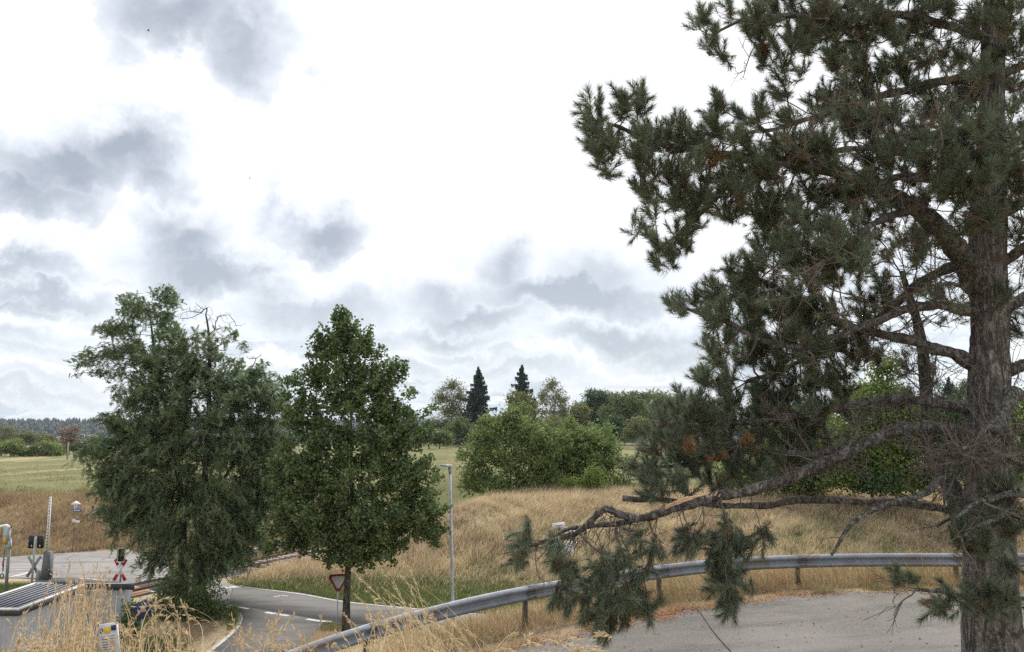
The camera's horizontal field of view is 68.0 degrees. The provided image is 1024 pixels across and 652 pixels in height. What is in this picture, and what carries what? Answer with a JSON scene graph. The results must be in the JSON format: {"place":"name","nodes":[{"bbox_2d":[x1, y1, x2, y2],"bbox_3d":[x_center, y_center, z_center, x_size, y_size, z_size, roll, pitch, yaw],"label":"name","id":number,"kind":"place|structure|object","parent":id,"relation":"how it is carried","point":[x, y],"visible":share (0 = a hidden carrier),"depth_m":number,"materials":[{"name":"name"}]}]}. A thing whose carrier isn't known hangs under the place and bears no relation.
{"place":"outdoors","nodes":[
{"label":"outdoors","id":0,"kind":"place"},
{"bbox_2d":[1,559,213,651],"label":"tall grass","id":1,"kind":"structure","parent":0,"point":[73,638],"depth_m":5.42,"materials":[{"name":"beige plant"}]},
{"bbox_2d":[132,587,149,595],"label":"paving","id":2,"kind":"structure","parent":0,"point":[139,592],"depth_m":45.77,"materials":[{"name":"ceramic"}]},
{"bbox_2d":[0,489,339,568],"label":"bank grass","id":3,"kind":"structure","parent":0,"point":[38,510],"depth_m":65.75,"materials":[{"name":"beige plant"}]},
{"bbox_2d":[131,603,317,651],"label":"tall grass","id":4,"kind":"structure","parent":0,"point":[241,641],"depth_m":5.07,"materials":[{"name":"beige plant"}]},
{"bbox_2d":[0,551,483,630],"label":"road","id":5,"kind":"structure","parent":0,"point":[21,564],"depth_m":53.63,"materials":[{"name":"grey asphalt"}]},
{"bbox_2d":[38,561,152,574],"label":"tyre marks","id":6,"kind":"object","parent":5,"relation":"on","point":[95,562],"visible":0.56,"depth_m":55.97,"materials":[{"name":"rubber"}]},
{"bbox_2d":[9,567,479,651],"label":"road markings","id":7,"kind":"object","parent":5,"relation":"on","point":[225,638],"visible":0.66,"depth_m":42.49,"materials":[{"name":"paint"}]},
{"bbox_2d":[440,464,454,618],"bbox_3d":[-3.395,11.452,40.045,0.882,8.189,0.340,0,-8,0],"label":"street lamp","id":8,"kind":"object","parent":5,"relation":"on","point":[451,537],"visible":0.8,"depth_m":40.03,"materials":[{"name":"metal"}]},
{"bbox_2d":[214,602,325,651],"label":"side road","id":9,"kind":"structure","parent":0,"point":[255,618],"depth_m":37.52,"materials":[{"name":"grey asphalt"}]},
{"bbox_2d":[0,458,597,502],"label":"field grass","id":10,"kind":"structure","parent":0,"point":[149,474],"depth_m":104.98,"materials":[{"name":"green plant"}]},
{"bbox_2d":[143,599,566,651],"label":"slope grass","id":11,"kind":"structure","parent":0,"point":[462,620],"depth_m":16.55,"materials":[{"name":"beige plant"}]},
{"bbox_2d":[313,566,492,651],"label":"tall grass","id":12,"kind":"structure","parent":0,"point":[407,626],"depth_m":5.99,"materials":[{"name":"beige plant"}]},
{"bbox_2d":[0,479,839,510],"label":"field grass","id":13,"kind":"structure","parent":0,"point":[86,488],"depth_m":74.82,"materials":[{"name":"plant"}]},
{"bbox_2d":[0,424,1023,651],"bbox_3d":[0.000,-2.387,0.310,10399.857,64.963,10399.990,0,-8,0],"label":"ground","id":14,"kind":"structure","parent":0,"point":[442,453],"depth_m":59.64,"materials":[{"name":"plant"}]},
{"bbox_2d":[0,423,21,441],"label":"round tree","id":15,"kind":"object","parent":14,"relation":"on","point":[6,435],"visible":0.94,"depth_m":296.57,"materials":[{"name":"green plant"}]},
{"bbox_2d":[0,437,29,456],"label":"fruit tree","id":16,"kind":"object","parent":14,"relation":"on","point":[12,447],"visible":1,"depth_m":208.46,"materials":[{"name":"green plant"}]},
{"bbox_2d":[0,580,33,593],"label":"verge grass","id":17,"kind":"structure","parent":14,"relation":"on","point":[14,585],"depth_m":47.25,"materials":[{"name":"green plant"}]},
{"bbox_2d":[0,524,11,591],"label":"signal mast","id":18,"kind":"object","parent":17,"relation":"on","point":[7,539],"visible":0.99,"depth_m":44.58,"materials":[{"name":"grey metal"}]},
{"bbox_2d":[10,428,41,444],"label":"round tree","id":19,"kind":"object","parent":14,"relation":"on","point":[29,437],"visible":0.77,"depth_m":306.14,"materials":[{"name":"green plant"}]},
{"bbox_2d":[16,443,43,456],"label":"fruit tree","id":20,"kind":"object","parent":14,"relation":"on","point":[32,450],"visible":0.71,"depth_m":210.66,"materials":[{"name":"green plant"}]},
{"bbox_2d":[26,535,44,582],"bbox_3d":[-30.878,15.146,48.953,1.135,3.193,0.385,-2,-8,12],"label":"crossing signal","id":21,"kind":"object","parent":14,"relation":"on","point":[32,543],"visible":0.88,"depth_m":48.92,"materials":[{"name":"grey paint"}]},
{"bbox_2d":[35,497,53,580],"bbox_3d":[-29.742,13.788,48.613,0.890,5.596,0.600,0,-8,0],"label":"crossing barrier","id":22,"kind":"object","parent":14,"relation":"on","point":[45,572],"visible":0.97,"depth_m":48.29,"materials":[{"name":"grey metal"}]},
{"bbox_2d":[34,432,57,446],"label":"round tree","id":23,"kind":"object","parent":14,"relation":"on","point":[46,436],"visible":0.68,"depth_m":301.26,"materials":[{"name":"green plant"}]},
{"bbox_2d":[31,438,64,456],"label":"fruit tree","id":24,"kind":"object","parent":14,"relation":"on","point":[53,448],"visible":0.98,"depth_m":212.50,"materials":[{"name":"green plant"}]},
{"bbox_2d":[62,446,69,454],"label":"fruit tree","id":25,"kind":"object","parent":14,"relation":"on","point":[64,449],"visible":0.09,"depth_m":222.88,"materials":[{"name":"green plant"}]},
{"bbox_2d":[0,580,134,651],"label":"shed","id":26,"kind":"structure","parent":14,"relation":"on","point":[15,603],"depth_m":23.66,"materials":[{"name":"metal"}]},
{"bbox_2d":[57,440,81,452],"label":"round tree","id":27,"kind":"object","parent":14,"relation":"on","point":[74,447],"visible":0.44,"depth_m":257.52,"materials":[{"name":"green plant"}]},
{"bbox_2d":[57,422,83,452],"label":"round tree","id":28,"kind":"object","parent":14,"relation":"on","point":[72,435],"visible":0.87,"depth_m":251.99,"materials":[{"name":"red plant"}]},
{"bbox_2d":[71,501,80,551],"bbox_3d":[-35.135,16.248,60.903,0.737,4.329,0.716,6,-10,-38],"label":"lantern post","id":29,"kind":"object","parent":14,"relation":"on","point":[75,504],"visible":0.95,"depth_m":60.95,"materials":[{"name":"white metal"}]},
{"bbox_2d":[78,434,109,444],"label":"round tree","id":30,"kind":"object","parent":14,"relation":"on","point":[88,439],"visible":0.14,"depth_m":246.51,"materials":[{"name":"green plant"}]},
{"bbox_2d":[19,626,195,651],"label":"grass","id":31,"kind":"structure","parent":14,"relation":"on","point":[164,644],"depth_m":20.92,"materials":[{"name":"beige plant"}]},
{"bbox_2d":[99,622,119,651],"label":"notice board","id":32,"kind":"object","parent":14,"relation":"on","point":[110,630],"visible":0.68,"depth_m":4.97,"materials":[{"name":"grey paint"}]},
{"bbox_2d":[112,548,127,581],"bbox_3d":[-23.484,14.782,45.388,0.828,2.980,0.494,-5,-9,32],"label":"crossing signal","id":33,"kind":"object","parent":14,"relation":"on","point":[118,559],"visible":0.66,"depth_m":45.42,"materials":[{"name":"grey paint"}]},
{"bbox_2d":[114,596,159,651],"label":"shrub","id":34,"kind":"object","parent":14,"relation":"on","point":[124,620],"visible":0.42,"depth_m":24.34,"materials":[{"name":"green plant"}]},
{"bbox_2d":[132,599,151,634],"bbox_3d":[-11.058,9.932,22.510,0.715,3.577,0.105,-2,-8,14],"label":"advert board","id":35,"kind":"object","parent":14,"relation":"on","point":[136,609],"visible":0.65,"depth_m":22.67,"materials":[{"name":"grey paint"}]},
{"bbox_2d":[63,431,249,458],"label":"tree","id":36,"kind":"object","parent":14,"relation":"on","point":[69,432],"visible":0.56,"depth_m":187.92,"materials":[{"name":"green plant"}]},
{"bbox_2d":[61,284,298,603],"bbox_3d":[-19.357,6.782,45.110,14.622,18.986,7.543,0,-8,0],"label":"locust tree","id":37,"kind":"object","parent":14,"relation":"on","point":[232,524],"visible":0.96,"depth_m":44.00,"materials":[{"name":"green plant"}]},
{"bbox_2d":[146,569,234,622],"bbox_3d":[-17.012,14.897,39.953,5.008,4.130,3.145,0,-8,0],"label":"shrub","id":38,"kind":"object","parent":14,"relation":"on","point":[173,587],"visible":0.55,"depth_m":39.77,"materials":[{"name":"green plant"}]},
{"bbox_2d":[132,543,344,591],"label":"railway track","id":39,"kind":"structure","parent":14,"relation":"on","point":[280,556],"depth_m":55.41,"materials":[{"name":"metal"}]},
{"bbox_2d":[132,568,258,597],"bbox_3d":[-21.724,16.608,48.778,3.000,0.247,11.600,-4,-8,27],"label":"crossing surface","id":40,"kind":"object","parent":39,"relation":"on","point":[147,584],"visible":0.12,"depth_m":48.31,"materials":[{"name":"grey asphalt"}]},
{"bbox_2d":[228,587,404,623],"bbox_3d":[-11.815,15.824,42.638,14.979,0.293,3.959,-4,-9,29],"label":"road surface","id":41,"kind":"object","parent":14,"relation":"on","point":[306,606],"visible":0.58,"depth_m":42.53,"materials":[{"name":"grey asphalt"}]},
{"bbox_2d":[328,574,344,631],"bbox_3d":[-8.397,13.533,36.529,0.941,3.095,0.085,2,-8,-15],"label":"give way sign","id":42,"kind":"object","parent":14,"relation":"on","point":[337,581],"visible":0.82,"depth_m":36.62,"materials":[{"name":"grey metal"}]},
{"bbox_2d":[257,304,452,631],"bbox_3d":[-7.593,6.973,37.229,9.462,16.430,4.545,0,-8,0],"label":"oak tree","id":43,"kind":"object","parent":14,"relation":"on","point":[312,523],"visible":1,"depth_m":36.80,"materials":[{"name":"green plant"}]},
{"bbox_2d":[0,417,739,445],"bbox_3d":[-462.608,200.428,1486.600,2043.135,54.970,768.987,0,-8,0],"label":"forest","id":44,"kind":"object","parent":14,"relation":"on","point":[47,425],"visible":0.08,"depth_m":1493.98,"materials":[{"name":"green plant"}]},
{"bbox_2d":[226,562,587,630],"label":"verge grass","id":45,"kind":"structure","parent":14,"relation":"on","point":[325,593],"depth_m":46.03,"materials":[{"name":"plant"}]},
{"bbox_2d":[425,414,446,444],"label":"scrub tree","id":46,"kind":"object","parent":14,"relation":"on","point":[433,419],"visible":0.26,"depth_m":260.35,"materials":[{"name":"green plant"}]},
{"bbox_2d":[427,418,452,429],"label":"fruit tree","id":47,"kind":"object","parent":14,"relation":"on","point":[439,425],"visible":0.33,"depth_m":237.16,"materials":[{"name":"green plant"}]},
{"bbox_2d":[428,428,455,448],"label":"fruit tree","id":48,"kind":"object","parent":14,"relation":"on","point":[443,437],"visible":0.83,"depth_m":202.04,"materials":[{"name":"green plant"}]},
{"bbox_2d":[429,376,468,423],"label":"birch tree","id":49,"kind":"object","parent":14,"relation":"on","point":[442,398],"visible":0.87,"depth_m":247.96,"materials":[{"name":"green plant"}]},
{"bbox_2d":[440,413,476,446],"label":"fruit tree","id":50,"kind":"object","parent":14,"relation":"on","point":[458,427],"visible":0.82,"depth_m":222.02,"materials":[{"name":"green plant"}]},
{"bbox_2d":[465,421,485,436],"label":"fruit tree","id":51,"kind":"object","parent":14,"relation":"on","point":[475,422],"visible":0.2,"depth_m":225.27,"materials":[{"name":"green plant"}]},
{"bbox_2d":[452,366,501,444],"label":"spruce tree","id":52,"kind":"object","parent":14,"relation":"on","point":[477,399],"visible":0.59,"depth_m":240.46,"materials":[{"name":"green plant"}]},
{"bbox_2d":[453,400,574,497],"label":"walnut bush","id":53,"kind":"object","parent":14,"relation":"on","point":[506,428],"visible":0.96,"depth_m":72.06,"materials":[{"name":"green plant"}]},
{"bbox_2d":[499,364,544,442],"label":"spruce tree","id":54,"kind":"object","parent":14,"relation":"on","point":[521,385],"visible":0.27,"depth_m":261.04,"materials":[{"name":"green plant"}]},
{"bbox_2d":[504,389,541,429],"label":"willow tree","id":55,"kind":"object","parent":14,"relation":"on","point":[517,398],"visible":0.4,"depth_m":232.85,"materials":[{"name":"green plant"}]},
{"bbox_2d":[541,414,562,436],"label":"willow tree","id":56,"kind":"object","parent":14,"relation":"on","point":[555,418],"visible":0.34,"depth_m":229.43,"materials":[{"name":"green plant"}]},
{"bbox_2d":[534,376,570,436],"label":"birch tree","id":57,"kind":"object","parent":14,"relation":"on","point":[555,397],"visible":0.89,"depth_m":253.36,"materials":[{"name":"green plant"}]},
{"bbox_2d":[552,522,564,528],"bbox_3d":[3.114,14.834,50.520,0.895,3.509,0.087,1,-8,-6],"label":"direction sign","id":58,"kind":"object","parent":14,"relation":"on","point":[557,525],"visible":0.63,"depth_m":50.68,"materials":[{"name":"white metal"}]},
{"bbox_2d":[565,527,575,554],"bbox_3d":[3.937,15.012,50.893,0.788,3.064,0.100,1,-8,-5],"label":"information sign","id":59,"kind":"object","parent":14,"relation":"on","point":[571,552],"visible":0.27,"depth_m":50.88,"materials":[{"name":"white metal"}]},
{"bbox_2d":[557,402,596,445],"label":"willow tree","id":60,"kind":"object","parent":14,"relation":"on","point":[578,413],"visible":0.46,"depth_m":235.24,"materials":[{"name":"green plant"}]},
{"bbox_2d":[551,460,610,490],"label":"bright bush","id":61,"kind":"object","parent":14,"relation":"on","point":[592,478],"visible":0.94,"depth_m":69.50,"materials":[{"name":"green plant"}]},
{"bbox_2d":[537,411,626,486],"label":"walnut bush","id":62,"kind":"object","parent":14,"relation":"on","point":[590,442],"visible":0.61,"depth_m":75.10,"materials":[{"name":"green plant"}]},
{"bbox_2d":[579,386,613,423],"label":"round tree","id":63,"kind":"object","parent":14,"relation":"on","point":[595,398],"visible":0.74,"depth_m":267.40,"materials":[{"name":"green plant"}]},
{"bbox_2d":[571,391,628,428],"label":"round tree","id":64,"kind":"object","parent":14,"relation":"on","point":[615,393],"visible":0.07,"depth_m":271.69,"materials":[{"name":"green plant"}]},
{"bbox_2d":[592,411,627,441],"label":"round tree","id":65,"kind":"object","parent":14,"relation":"on","point":[615,421],"visible":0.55,"depth_m":222.06,"materials":[{"name":"green plant"}]},
{"bbox_2d":[595,392,650,444],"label":"round tree","id":66,"kind":"object","parent":14,"relation":"on","point":[628,407],"visible":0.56,"depth_m":247.12,"materials":[{"name":"green plant"}]},
{"bbox_2d":[609,453,645,484],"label":"walnut bush","id":67,"kind":"object","parent":14,"relation":"on","point":[621,478],"visible":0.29,"depth_m":78.56,"materials":[{"name":"green plant"}]},
{"bbox_2d":[240,481,1023,605],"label":"bank grass","id":68,"kind":"structure","parent":14,"relation":"on","point":[300,568],"depth_m":55.57,"materials":[{"name":"beige plant"}]},
{"bbox_2d":[617,415,664,442],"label":"round tree","id":69,"kind":"object","parent":14,"relation":"on","point":[630,433],"visible":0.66,"depth_m":202.06,"materials":[{"name":"green plant"}]},
{"bbox_2d":[621,386,673,442],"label":"round tree","id":70,"kind":"object","parent":14,"relation":"on","point":[643,394],"visible":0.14,"depth_m":277.63,"materials":[{"name":"green plant"}]},
{"bbox_2d":[634,391,674,431],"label":"round tree","id":71,"kind":"object","parent":14,"relation":"on","point":[659,398],"visible":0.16,"depth_m":259.01,"materials":[{"name":"green plant"}]},
{"bbox_2d":[289,553,1023,651],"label":"guard rail","id":72,"kind":"object","parent":14,"relation":"on","point":[524,595],"visible":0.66,"depth_m":17.90,"materials":[{"name":"metal"}]},
{"bbox_2d":[654,408,713,437],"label":"round tree","id":73,"kind":"object","parent":14,"relation":"on","point":[670,417],"visible":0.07,"depth_m":231.29,"materials":[{"name":"green plant"}]},
{"bbox_2d":[359,571,1023,651],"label":"strip grass","id":74,"kind":"structure","parent":14,"relation":"on","point":[765,589],"depth_m":17.87,"materials":[{"name":"beige plant"}]},
{"bbox_2d":[377,543,1023,651],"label":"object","id":75,"kind":"structure","parent":14,"relation":"on","point":[779,578],"depth_m":18.52,"materials":[{"name":"grey metal"}]},
{"bbox_2d":[493,0,1023,651],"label":"pine tree","id":76,"kind":"object","parent":14,"relation":"on","point":[975,170],"visible":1,"depth_m":11.90,"materials":[{"name":"green plant"}]},
{"bbox_2d":[506,589,1023,651],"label":"car park","id":77,"kind":"structure","parent":14,"relation":"on","point":[796,617],"depth_m":15.29,"materials":[{"name":"grey asphalt"}]},
{"bbox_2d":[484,583,1023,651],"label":"fallen needles","id":78,"kind":"object","parent":77,"relation":"on","point":[668,611],"visible":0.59,"depth_m":16.94,"materials":[{"name":"brown plant"}]},
{"bbox_2d":[836,621,1023,651],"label":"asphalt patch","id":79,"kind":"object","parent":77,"relation":"on","point":[942,638],"visible":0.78,"depth_m":13.81,"materials":[{"name":"grey asphalt"}]},
{"bbox_2d":[743,394,808,426],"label":"round tree","id":80,"kind":"object","parent":14,"relation":"on","point":[766,403],"visible":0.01,"depth_m":247.75,"materials":[{"name":"green plant"}]},
{"bbox_2d":[712,406,842,497],"bbox_3d":[22.938,10.682,65.058,13.448,9.344,6.454,0,-8,0],"label":"maple tree","id":81,"kind":"object","parent":14,"relation":"on","point":[805,485],"visible":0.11,"depth_m":63.74,"materials":[{"name":"green plant"}]},
{"bbox_2d":[714,581,956,602],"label":"weed tufts","id":82,"kind":"object","parent":14,"relation":"on","point":[871,588],"visible":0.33,"depth_m":17.87,"materials":[{"name":"beige plant"}]},
{"bbox_2d":[808,349,943,498],"bbox_3d":[29.434,8.308,61.567,11.719,13.156,7.363,0,-8,0],"label":"maple tree","id":83,"kind":"object","parent":14,"relation":"on","point":[871,388],"visible":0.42,"depth_m":60.15,"materials":[{"name":"green plant"}]},
{"bbox_2d":[846,393,965,516],"bbox_3d":[31.660,10.010,59.218,11.414,10.252,5.286,0,-8,0],"label":"dark bush","id":84,"kind":"object","parent":14,"relation":"on","point":[879,481],"visible":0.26,"depth_m":58.54,"materials":[{"name":"green plant"}]},
{"bbox_2d":[919,378,966,420],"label":"round tree","id":85,"kind":"object","parent":14,"relation":"on","point":[958,388],"visible":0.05,"depth_m":227.75,"materials":[{"name":"green plant"}]},
{"bbox_2d":[940,377,965,426],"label":"spruce tree","id":86,"kind":"object","parent":14,"relation":"on","point":[948,390],"visible":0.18,"depth_m":214.07,"materials":[{"name":"green plant"}]},
{"bbox_2d":[1011,384,1023,486],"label":"maple tree","id":87,"kind":"object","parent":14,"relation":"on","point":[1020,411],"visible":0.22,"depth_m":60.87,"materials":[{"name":"green plant"}]},
{"bbox_2d":[0,0,1023,421],"label":"sky","id":88,"kind":"structure","parent":0,"point":[418,168],"materials":[{"name":"white"}]},
{"bbox_2d":[495,630,624,651],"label":"tall grass","id":89,"kind":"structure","parent":0,"point":[569,639],"depth_m":4.44,"materials":[{"name":"beige plant"}]},
{"bbox_2d":[687,597,731,651],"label":"cable","id":90,"kind":"object","parent":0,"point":[711,628],"visible":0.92,"depth_m":15.31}
]}

